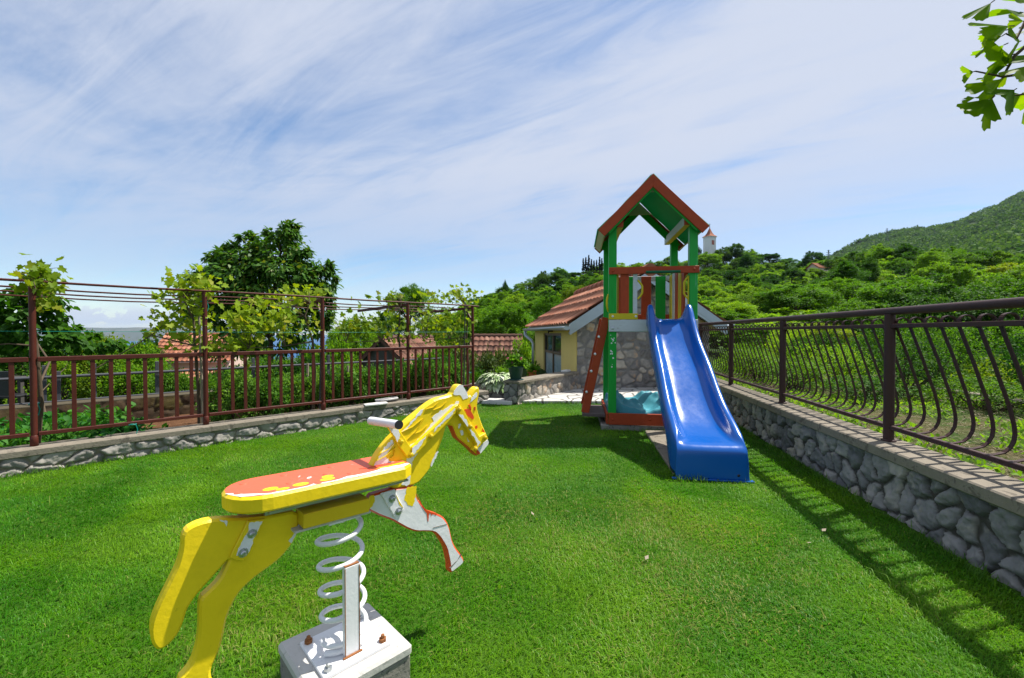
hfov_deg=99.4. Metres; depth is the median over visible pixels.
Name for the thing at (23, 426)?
bed plant
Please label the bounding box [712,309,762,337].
hillside tree
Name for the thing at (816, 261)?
hillside tree
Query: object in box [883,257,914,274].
hillside tree
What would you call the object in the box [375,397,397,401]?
stone plate
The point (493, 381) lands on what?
hosta
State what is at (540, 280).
leafy tree
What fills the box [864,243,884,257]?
hillside tree
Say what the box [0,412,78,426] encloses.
bed plant
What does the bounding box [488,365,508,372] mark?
shrub
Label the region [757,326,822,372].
bank shrub
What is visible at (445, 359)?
raspberry bush
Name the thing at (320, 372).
vine stake
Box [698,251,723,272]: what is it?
leafy tree
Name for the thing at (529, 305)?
hillside tree
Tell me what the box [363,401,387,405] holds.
stone plate
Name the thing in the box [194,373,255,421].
raspberry bush
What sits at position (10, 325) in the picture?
fruit tree
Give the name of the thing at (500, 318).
leafy tree
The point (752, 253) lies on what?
hillside tree
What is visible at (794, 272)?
hillside tree
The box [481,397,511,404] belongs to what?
step
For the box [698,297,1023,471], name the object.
railing
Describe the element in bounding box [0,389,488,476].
stone wall
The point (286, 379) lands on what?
raspberry bush
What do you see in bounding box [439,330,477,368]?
shrub
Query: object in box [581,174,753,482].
play tower
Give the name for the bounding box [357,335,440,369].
garden hut
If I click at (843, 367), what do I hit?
bank shrub
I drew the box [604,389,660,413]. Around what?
tarpaulin
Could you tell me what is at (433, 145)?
sky
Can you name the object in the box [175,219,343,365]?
cherry tree
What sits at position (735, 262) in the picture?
hillside tree
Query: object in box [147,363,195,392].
shrub
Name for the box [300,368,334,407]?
raspberry bush
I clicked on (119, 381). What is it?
shrub
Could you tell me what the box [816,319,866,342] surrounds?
hillside tree
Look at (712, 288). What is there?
hillside tree
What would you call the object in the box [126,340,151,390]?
leafy tree
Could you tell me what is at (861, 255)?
hillside tree
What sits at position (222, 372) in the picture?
shrub
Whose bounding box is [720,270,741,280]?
hillside tree
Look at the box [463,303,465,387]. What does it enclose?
vine stake
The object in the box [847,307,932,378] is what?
bank shrub
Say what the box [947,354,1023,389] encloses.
shrub
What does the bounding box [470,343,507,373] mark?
shrub
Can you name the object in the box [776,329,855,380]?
bank shrub
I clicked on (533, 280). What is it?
hillside tree
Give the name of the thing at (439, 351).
shrub
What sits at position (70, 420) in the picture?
bed plant
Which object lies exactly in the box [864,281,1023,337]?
leafy tree
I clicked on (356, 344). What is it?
leafy tree
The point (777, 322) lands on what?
leafy tree
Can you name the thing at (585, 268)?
cypress
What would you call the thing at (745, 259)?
hillside tree
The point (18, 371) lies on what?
shrub
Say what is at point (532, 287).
hillside tree
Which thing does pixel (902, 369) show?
leafy tree
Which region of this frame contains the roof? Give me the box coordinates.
[804,263,829,272]
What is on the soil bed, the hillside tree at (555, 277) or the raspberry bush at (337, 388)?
the raspberry bush at (337, 388)
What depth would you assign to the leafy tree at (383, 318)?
41.31 m
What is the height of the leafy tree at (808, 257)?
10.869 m
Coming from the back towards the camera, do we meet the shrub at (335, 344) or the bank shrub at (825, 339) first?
the shrub at (335, 344)
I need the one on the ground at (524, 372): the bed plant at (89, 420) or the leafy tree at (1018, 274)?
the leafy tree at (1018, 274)
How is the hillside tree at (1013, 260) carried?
on the ground at (524, 372)
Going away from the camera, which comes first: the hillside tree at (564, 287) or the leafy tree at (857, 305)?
the leafy tree at (857, 305)
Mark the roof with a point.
(817, 266)
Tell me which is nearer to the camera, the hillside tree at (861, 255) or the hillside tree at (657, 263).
the hillside tree at (861, 255)
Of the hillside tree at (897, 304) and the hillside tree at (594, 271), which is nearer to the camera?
the hillside tree at (897, 304)
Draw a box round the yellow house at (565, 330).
[523,263,734,388]
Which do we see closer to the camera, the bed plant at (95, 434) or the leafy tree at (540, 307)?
the bed plant at (95, 434)
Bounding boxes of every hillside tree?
[452,320,508,359]
[466,297,479,304]
[477,295,493,308]
[495,286,511,293]
[497,290,509,300]
[505,288,519,293]
[506,291,529,304]
[507,324,534,349]
[513,281,539,290]
[521,299,551,312]
[523,296,534,301]
[526,276,549,286]
[534,284,550,292]
[548,273,566,283]
[550,267,567,280]
[551,269,570,284]
[555,278,567,291]
[558,282,573,296]
[569,272,580,277]
[577,274,592,286]
[581,268,602,274]
[588,274,602,284]
[630,262,643,266]
[654,260,664,265]
[660,256,679,265]
[698,279,708,289]
[698,281,727,296]
[700,267,721,281]
[702,300,711,305]
[706,280,724,287]
[709,275,722,281]
[710,291,732,298]
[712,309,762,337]
[717,252,733,264]
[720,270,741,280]
[726,252,750,262]
[729,257,745,269]
[734,267,750,275]
[734,280,752,294]
[737,253,755,269]
[747,251,763,259]
[748,276,763,291]
[752,303,774,313]
[756,268,773,275]
[759,253,781,263]
[759,262,774,270]
[760,284,775,290]
[764,279,780,290]
[770,258,801,268]
[778,260,791,271]
[779,268,805,283]
[788,312,821,332]
[793,261,811,268]
[804,259,826,267]
[805,267,824,278]
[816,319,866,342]
[821,256,841,270]
[830,257,845,271]
[843,251,858,262]
[855,249,870,261]
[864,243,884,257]
[865,244,894,262]
[874,276,884,282]
[876,277,901,291]
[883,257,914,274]
[886,301,908,307]
[888,243,918,264]
[896,247,926,268]
[899,302,938,333]
[913,249,945,266]
[913,261,959,283]
[914,248,952,269]
[938,250,987,269]
[939,246,965,257]
[939,263,984,287]
[964,250,1003,267]
[981,250,1016,265]
[985,262,1023,276]
[997,253,1023,264]
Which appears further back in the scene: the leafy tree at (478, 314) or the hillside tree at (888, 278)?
the hillside tree at (888, 278)
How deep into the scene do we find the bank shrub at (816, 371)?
6.68 m
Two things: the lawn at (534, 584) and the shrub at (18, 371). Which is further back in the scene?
the shrub at (18, 371)
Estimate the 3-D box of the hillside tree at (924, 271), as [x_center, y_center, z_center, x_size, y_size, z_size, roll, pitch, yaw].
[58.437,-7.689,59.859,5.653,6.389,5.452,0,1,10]
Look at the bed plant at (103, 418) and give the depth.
4.78 m
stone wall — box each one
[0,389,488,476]
[0,390,214,426]
[504,371,578,404]
[716,378,1023,596]
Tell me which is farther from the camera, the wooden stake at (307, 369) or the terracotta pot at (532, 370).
the terracotta pot at (532, 370)
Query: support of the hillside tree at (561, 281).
on the ground at (524, 372)
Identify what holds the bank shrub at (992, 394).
on the terrace
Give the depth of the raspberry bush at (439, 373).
7.31 m
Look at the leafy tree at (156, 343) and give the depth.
24.15 m
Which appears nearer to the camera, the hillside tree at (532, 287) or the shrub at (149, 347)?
the shrub at (149, 347)
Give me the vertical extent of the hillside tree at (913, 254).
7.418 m
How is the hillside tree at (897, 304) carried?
on the ground at (524, 372)
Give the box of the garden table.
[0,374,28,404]
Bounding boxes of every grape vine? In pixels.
[0,252,73,443]
[88,264,233,423]
[206,282,351,409]
[330,288,420,398]
[397,282,488,390]
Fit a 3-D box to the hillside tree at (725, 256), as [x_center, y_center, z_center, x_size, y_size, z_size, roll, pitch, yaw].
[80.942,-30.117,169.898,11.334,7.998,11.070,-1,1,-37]
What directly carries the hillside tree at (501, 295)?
on the ground at (524, 372)
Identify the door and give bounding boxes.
[545,333,560,373]
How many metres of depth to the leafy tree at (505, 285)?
129.47 m
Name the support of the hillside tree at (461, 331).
on the ground at (524, 372)
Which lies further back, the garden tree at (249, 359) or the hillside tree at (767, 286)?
the hillside tree at (767, 286)
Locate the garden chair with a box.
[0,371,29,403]
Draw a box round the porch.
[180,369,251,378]
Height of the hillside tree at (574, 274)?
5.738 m
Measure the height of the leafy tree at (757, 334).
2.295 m
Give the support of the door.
in the yellow house at (565, 330)
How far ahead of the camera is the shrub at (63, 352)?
7.46 m
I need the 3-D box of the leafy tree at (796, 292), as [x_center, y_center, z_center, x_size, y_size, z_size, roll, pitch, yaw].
[24.848,-2.181,37.844,7.834,5.451,7.107,0,1,19]
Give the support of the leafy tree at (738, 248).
on the ground at (524, 372)
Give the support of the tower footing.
on the lawn at (534, 584)
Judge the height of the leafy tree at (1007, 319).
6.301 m
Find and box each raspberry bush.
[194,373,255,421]
[223,370,262,416]
[242,376,306,416]
[271,371,295,411]
[288,367,331,411]
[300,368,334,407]
[325,369,366,407]
[327,366,353,402]
[348,366,389,404]
[362,363,387,398]
[379,358,411,399]
[388,357,420,397]
[405,357,443,397]
[425,358,453,394]
[439,352,465,390]
[447,357,471,392]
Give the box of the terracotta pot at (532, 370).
[526,361,541,376]
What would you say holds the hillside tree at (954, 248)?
on the ground at (524, 372)
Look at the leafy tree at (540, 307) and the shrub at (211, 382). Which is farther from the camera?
the leafy tree at (540, 307)
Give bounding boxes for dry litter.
[717,376,1023,476]
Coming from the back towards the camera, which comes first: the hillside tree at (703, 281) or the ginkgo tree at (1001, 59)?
the hillside tree at (703, 281)
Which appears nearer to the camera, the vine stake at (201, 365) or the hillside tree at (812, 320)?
the vine stake at (201, 365)
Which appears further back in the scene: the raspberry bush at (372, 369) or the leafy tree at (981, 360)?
the leafy tree at (981, 360)
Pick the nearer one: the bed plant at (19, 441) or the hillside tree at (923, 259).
the bed plant at (19, 441)
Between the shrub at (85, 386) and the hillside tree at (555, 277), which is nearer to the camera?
the shrub at (85, 386)
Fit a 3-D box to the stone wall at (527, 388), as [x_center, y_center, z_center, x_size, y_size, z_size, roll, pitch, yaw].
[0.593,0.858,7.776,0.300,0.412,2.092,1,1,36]
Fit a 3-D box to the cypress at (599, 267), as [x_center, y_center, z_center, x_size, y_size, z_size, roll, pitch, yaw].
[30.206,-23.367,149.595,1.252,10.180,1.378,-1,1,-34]
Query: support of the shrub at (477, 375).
on the soil bed
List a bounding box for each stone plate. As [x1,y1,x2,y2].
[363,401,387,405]
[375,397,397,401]
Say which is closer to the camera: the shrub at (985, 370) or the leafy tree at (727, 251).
the shrub at (985, 370)
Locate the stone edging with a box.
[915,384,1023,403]
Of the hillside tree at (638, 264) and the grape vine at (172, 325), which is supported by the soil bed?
the grape vine at (172, 325)
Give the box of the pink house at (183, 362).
[158,333,259,368]
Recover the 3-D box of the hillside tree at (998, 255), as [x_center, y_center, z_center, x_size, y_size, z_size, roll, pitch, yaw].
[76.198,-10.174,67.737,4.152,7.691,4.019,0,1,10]
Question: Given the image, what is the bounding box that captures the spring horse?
[149,384,488,677]
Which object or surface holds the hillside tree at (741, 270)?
on the ground at (524, 372)
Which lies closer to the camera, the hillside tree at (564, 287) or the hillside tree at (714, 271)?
the hillside tree at (564, 287)
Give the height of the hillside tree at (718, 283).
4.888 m
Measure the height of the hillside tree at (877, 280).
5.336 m
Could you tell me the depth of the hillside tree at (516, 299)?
80.85 m
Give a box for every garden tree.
[242,356,278,366]
[265,349,289,368]
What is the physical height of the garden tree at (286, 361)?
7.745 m
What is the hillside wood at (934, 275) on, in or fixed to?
on the ground at (524, 372)
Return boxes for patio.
[523,387,657,403]
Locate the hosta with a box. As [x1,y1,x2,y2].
[476,372,509,393]
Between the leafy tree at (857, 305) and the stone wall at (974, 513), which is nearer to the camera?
the stone wall at (974, 513)
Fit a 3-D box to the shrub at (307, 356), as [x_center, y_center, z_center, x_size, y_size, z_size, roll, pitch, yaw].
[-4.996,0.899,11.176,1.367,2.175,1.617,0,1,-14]
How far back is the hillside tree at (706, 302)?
48.80 m
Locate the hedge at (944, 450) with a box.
[715,374,1023,480]
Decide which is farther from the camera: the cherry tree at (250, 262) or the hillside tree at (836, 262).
the hillside tree at (836, 262)
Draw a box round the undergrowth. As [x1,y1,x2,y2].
[554,262,827,368]
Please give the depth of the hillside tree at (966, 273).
53.20 m
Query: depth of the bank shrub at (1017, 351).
5.52 m
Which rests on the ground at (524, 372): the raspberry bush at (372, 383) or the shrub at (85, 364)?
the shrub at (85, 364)
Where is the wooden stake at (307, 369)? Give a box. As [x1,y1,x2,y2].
[306,363,308,406]
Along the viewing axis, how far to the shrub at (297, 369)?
9.86 m
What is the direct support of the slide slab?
on the lawn at (534, 584)
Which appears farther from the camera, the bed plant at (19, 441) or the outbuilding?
the outbuilding
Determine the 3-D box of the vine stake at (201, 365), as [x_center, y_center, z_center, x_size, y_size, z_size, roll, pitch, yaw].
[-3.241,0.326,4.524,0.028,1.514,0.056,1,1,40]
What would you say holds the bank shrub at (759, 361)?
on the terrace
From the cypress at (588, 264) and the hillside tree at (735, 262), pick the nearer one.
the hillside tree at (735, 262)
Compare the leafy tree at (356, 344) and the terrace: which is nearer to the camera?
the terrace
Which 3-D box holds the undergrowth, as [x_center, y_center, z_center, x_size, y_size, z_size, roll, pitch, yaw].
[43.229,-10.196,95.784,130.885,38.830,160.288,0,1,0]
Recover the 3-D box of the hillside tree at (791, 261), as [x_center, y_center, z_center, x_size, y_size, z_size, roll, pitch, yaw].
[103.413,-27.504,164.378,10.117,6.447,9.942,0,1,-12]
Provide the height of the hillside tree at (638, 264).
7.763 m
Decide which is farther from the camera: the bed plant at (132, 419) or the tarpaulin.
the tarpaulin
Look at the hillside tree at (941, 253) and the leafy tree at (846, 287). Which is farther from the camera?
the hillside tree at (941, 253)
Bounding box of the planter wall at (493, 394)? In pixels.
[470,383,503,397]
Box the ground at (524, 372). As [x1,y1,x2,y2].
[255,200,1023,395]
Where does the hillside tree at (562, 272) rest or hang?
on the ground at (524, 372)
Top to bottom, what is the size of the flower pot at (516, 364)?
0.447 m
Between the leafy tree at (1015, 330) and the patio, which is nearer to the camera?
the patio
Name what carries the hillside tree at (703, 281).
on the ground at (524, 372)
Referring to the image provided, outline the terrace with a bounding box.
[715,373,1023,478]
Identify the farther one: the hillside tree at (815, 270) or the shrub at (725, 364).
the hillside tree at (815, 270)
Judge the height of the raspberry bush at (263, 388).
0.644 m
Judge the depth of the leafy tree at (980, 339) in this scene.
16.66 m
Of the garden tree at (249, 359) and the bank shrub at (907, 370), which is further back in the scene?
the garden tree at (249, 359)
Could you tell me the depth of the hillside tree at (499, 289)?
136.78 m
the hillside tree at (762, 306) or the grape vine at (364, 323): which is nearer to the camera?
the grape vine at (364, 323)
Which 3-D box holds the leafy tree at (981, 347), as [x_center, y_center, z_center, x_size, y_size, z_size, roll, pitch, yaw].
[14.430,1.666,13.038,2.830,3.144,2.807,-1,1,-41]
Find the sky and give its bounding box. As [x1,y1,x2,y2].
[0,0,1023,334]
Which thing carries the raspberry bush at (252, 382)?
on the soil bed
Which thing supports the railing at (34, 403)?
on the stone wall at (48, 456)
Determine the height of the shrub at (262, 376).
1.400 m
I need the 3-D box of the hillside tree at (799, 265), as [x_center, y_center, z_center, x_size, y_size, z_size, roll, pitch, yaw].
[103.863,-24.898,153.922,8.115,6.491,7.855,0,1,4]
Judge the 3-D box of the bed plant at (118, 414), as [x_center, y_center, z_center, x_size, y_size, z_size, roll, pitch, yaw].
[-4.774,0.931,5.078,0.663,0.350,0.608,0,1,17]
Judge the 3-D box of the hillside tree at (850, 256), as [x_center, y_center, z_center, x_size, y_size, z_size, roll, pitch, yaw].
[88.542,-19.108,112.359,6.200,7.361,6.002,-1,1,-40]
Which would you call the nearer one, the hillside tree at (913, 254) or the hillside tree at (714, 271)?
the hillside tree at (913, 254)
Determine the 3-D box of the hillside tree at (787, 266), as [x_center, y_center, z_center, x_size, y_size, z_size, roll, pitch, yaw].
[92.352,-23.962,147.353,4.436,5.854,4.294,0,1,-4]
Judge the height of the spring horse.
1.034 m
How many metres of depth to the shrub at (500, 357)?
11.78 m
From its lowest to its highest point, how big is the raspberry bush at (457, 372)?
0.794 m
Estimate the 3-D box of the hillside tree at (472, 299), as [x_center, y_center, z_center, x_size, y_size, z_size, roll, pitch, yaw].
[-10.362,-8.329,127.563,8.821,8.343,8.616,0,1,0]
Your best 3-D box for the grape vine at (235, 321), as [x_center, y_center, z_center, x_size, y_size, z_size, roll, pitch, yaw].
[-2.831,0.163,5.340,1.101,1.817,1.785,0,1,0]
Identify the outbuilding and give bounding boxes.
[469,334,522,367]
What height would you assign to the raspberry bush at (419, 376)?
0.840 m
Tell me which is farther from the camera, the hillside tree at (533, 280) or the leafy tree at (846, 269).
the hillside tree at (533, 280)
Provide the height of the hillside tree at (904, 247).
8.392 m
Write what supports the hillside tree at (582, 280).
on the ground at (524, 372)
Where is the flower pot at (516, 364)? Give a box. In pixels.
[503,353,527,380]
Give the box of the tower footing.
[598,417,663,430]
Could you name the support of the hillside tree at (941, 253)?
on the ground at (524, 372)
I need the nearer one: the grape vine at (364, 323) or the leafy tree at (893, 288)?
the grape vine at (364, 323)
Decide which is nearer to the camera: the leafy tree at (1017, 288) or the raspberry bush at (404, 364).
the raspberry bush at (404, 364)
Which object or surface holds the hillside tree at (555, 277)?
on the ground at (524, 372)
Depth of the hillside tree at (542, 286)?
123.01 m
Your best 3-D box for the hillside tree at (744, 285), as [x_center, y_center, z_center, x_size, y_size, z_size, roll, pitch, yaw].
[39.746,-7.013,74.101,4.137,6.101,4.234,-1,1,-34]
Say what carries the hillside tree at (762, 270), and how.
on the ground at (524, 372)
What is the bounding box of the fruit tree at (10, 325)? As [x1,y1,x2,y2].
[0,283,134,412]
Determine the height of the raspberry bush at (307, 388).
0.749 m
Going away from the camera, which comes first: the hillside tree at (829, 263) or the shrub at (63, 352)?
the shrub at (63, 352)
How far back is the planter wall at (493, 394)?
7.42 m
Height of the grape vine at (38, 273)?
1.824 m
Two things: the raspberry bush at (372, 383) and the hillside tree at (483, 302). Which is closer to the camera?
the raspberry bush at (372, 383)
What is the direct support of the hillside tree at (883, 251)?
on the ground at (524, 372)
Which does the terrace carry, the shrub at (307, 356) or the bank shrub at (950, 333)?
the bank shrub at (950, 333)
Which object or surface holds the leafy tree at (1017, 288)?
on the ground at (524, 372)
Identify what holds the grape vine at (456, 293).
on the soil bed
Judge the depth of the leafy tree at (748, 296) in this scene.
38.89 m
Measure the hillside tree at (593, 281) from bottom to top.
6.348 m
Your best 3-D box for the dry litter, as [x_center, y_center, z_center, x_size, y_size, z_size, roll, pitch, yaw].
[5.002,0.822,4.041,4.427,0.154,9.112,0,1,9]
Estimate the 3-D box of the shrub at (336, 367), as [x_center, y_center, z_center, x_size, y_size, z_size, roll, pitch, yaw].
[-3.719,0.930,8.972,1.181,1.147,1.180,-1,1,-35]
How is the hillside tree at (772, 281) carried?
on the ground at (524, 372)
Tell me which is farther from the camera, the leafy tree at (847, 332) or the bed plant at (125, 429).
the leafy tree at (847, 332)
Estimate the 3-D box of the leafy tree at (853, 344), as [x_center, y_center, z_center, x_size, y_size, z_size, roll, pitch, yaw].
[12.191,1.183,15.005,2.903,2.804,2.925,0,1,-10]
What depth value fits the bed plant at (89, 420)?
4.37 m
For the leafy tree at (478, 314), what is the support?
on the ground at (524, 372)
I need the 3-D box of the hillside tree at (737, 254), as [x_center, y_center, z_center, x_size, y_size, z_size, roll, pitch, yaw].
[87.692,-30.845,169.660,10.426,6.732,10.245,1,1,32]
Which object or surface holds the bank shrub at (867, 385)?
on the terrace
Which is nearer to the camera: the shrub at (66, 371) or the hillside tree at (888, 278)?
the shrub at (66, 371)
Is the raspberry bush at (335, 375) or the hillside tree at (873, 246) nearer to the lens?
the raspberry bush at (335, 375)
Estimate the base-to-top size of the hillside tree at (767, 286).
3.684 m
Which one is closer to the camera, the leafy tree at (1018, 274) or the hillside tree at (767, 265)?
the leafy tree at (1018, 274)
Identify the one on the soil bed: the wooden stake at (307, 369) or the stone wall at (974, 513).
the wooden stake at (307, 369)
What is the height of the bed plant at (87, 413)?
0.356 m
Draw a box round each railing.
[0,278,478,446]
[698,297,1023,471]
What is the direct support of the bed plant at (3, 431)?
on the soil bed
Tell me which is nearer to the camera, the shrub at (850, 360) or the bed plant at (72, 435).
the bed plant at (72, 435)
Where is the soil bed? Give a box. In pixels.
[142,395,410,428]
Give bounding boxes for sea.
[64,335,360,357]
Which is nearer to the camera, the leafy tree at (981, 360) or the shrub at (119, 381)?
the shrub at (119, 381)
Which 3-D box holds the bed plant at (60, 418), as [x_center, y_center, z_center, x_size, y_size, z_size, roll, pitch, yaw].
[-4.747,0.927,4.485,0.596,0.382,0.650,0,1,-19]
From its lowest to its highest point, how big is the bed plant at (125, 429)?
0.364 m
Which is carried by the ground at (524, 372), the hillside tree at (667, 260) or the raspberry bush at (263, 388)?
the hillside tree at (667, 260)
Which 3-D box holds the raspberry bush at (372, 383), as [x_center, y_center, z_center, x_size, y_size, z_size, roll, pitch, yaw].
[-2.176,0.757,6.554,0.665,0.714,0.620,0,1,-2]
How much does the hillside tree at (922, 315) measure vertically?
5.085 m
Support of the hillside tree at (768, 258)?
on the ground at (524, 372)
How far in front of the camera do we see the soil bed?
5.60 m
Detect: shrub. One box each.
[0,354,71,403]
[22,361,86,400]
[27,328,114,392]
[66,330,150,389]
[70,366,125,398]
[87,359,154,396]
[95,338,173,394]
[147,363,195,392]
[180,373,217,390]
[199,362,241,383]
[222,357,285,383]
[255,356,309,380]
[294,337,334,367]
[309,360,357,376]
[325,335,362,372]
[411,341,462,363]
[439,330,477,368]
[469,366,485,382]
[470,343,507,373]
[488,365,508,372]
[491,346,523,370]
[512,336,531,363]
[522,356,539,368]
[712,349,769,372]
[716,336,778,376]
[724,345,793,384]
[750,351,840,390]
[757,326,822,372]
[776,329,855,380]
[792,342,882,389]
[805,370,924,404]
[825,343,878,374]
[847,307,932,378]
[849,334,967,397]
[881,311,996,391]
[900,369,1023,415]
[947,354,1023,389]
[982,333,1023,398]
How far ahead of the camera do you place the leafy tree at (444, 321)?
35.19 m
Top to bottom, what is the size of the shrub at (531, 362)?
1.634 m
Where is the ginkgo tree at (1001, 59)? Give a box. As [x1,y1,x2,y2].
[956,0,1023,130]
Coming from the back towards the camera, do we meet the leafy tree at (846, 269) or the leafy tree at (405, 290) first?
the leafy tree at (846, 269)
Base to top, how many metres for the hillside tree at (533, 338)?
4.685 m
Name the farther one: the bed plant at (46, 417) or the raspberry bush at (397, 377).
the raspberry bush at (397, 377)
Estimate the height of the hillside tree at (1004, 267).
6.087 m
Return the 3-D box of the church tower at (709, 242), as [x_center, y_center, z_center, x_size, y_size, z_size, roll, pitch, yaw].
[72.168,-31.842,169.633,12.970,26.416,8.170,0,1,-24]
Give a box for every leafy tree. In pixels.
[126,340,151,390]
[137,337,171,367]
[325,314,377,366]
[369,312,415,334]
[385,283,437,331]
[413,306,456,343]
[444,307,482,345]
[469,299,535,341]
[502,280,508,293]
[530,294,562,333]
[536,271,551,285]
[560,283,583,300]
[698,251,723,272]
[702,299,768,341]
[709,324,776,353]
[715,246,733,263]
[715,286,791,313]
[728,243,744,258]
[735,321,809,354]
[752,284,850,312]
[772,321,878,366]
[799,277,877,304]
[801,251,825,265]
[816,297,913,344]
[821,336,898,360]
[824,260,879,292]
[848,275,947,321]
[852,256,884,284]
[853,349,937,377]
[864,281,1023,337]
[898,331,961,351]
[902,343,1006,378]
[924,273,1023,330]
[932,327,1007,363]
[958,343,1023,372]
[962,262,1023,295]
[971,326,1023,355]
[975,311,1023,335]
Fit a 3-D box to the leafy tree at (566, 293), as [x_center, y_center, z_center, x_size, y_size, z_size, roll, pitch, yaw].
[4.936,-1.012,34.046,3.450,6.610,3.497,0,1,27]
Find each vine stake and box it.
[197,297,202,423]
[319,319,320,408]
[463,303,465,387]
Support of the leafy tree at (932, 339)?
on the ground at (524, 372)
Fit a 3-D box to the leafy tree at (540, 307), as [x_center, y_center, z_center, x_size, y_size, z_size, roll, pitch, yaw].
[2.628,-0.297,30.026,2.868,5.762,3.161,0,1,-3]
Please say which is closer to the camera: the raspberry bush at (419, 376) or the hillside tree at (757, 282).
the raspberry bush at (419, 376)
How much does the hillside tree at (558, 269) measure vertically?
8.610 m
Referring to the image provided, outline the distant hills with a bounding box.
[28,327,267,340]
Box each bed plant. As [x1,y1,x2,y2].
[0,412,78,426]
[0,414,69,443]
[0,418,25,442]
[0,418,71,434]
[0,423,68,446]
[16,411,88,427]
[27,420,99,443]
[45,405,96,422]
[50,418,120,438]
[57,426,137,438]
[64,416,124,426]
[68,401,136,421]
[82,416,166,433]
[103,416,168,434]
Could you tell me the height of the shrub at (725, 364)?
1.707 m
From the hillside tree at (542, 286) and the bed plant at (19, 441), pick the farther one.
the hillside tree at (542, 286)
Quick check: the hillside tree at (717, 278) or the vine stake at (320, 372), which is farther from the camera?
the hillside tree at (717, 278)
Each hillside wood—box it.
[472,256,987,335]
[477,256,1000,335]
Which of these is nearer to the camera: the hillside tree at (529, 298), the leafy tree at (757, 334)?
the leafy tree at (757, 334)
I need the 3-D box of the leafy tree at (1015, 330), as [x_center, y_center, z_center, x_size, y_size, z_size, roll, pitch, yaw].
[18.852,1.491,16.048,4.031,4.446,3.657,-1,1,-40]
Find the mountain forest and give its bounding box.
[789,190,1023,268]
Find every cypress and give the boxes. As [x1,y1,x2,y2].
[584,257,586,273]
[587,255,590,271]
[598,256,600,274]
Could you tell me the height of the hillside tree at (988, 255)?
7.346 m
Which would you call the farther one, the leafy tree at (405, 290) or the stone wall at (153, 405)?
the leafy tree at (405, 290)
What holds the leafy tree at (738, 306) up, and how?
on the ground at (524, 372)
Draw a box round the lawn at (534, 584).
[0,404,1023,677]
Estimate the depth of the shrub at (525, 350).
15.80 m
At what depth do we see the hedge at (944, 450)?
4.76 m
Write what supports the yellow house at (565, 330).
on the ground at (524, 372)
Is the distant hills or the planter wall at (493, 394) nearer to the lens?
the planter wall at (493, 394)
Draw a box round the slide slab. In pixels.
[645,430,674,474]
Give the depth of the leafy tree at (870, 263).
58.88 m
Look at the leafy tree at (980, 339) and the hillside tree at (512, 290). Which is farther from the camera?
the hillside tree at (512, 290)
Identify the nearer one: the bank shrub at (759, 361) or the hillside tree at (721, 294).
the bank shrub at (759, 361)
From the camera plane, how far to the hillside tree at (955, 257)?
68.55 m
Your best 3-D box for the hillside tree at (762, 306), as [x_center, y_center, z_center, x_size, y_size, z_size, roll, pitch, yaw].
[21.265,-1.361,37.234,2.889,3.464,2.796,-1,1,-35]
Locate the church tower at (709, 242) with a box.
[685,224,716,271]
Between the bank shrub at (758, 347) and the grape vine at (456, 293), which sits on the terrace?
the bank shrub at (758, 347)
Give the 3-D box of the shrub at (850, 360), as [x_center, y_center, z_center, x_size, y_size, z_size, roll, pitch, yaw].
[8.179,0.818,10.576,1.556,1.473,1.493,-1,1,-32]

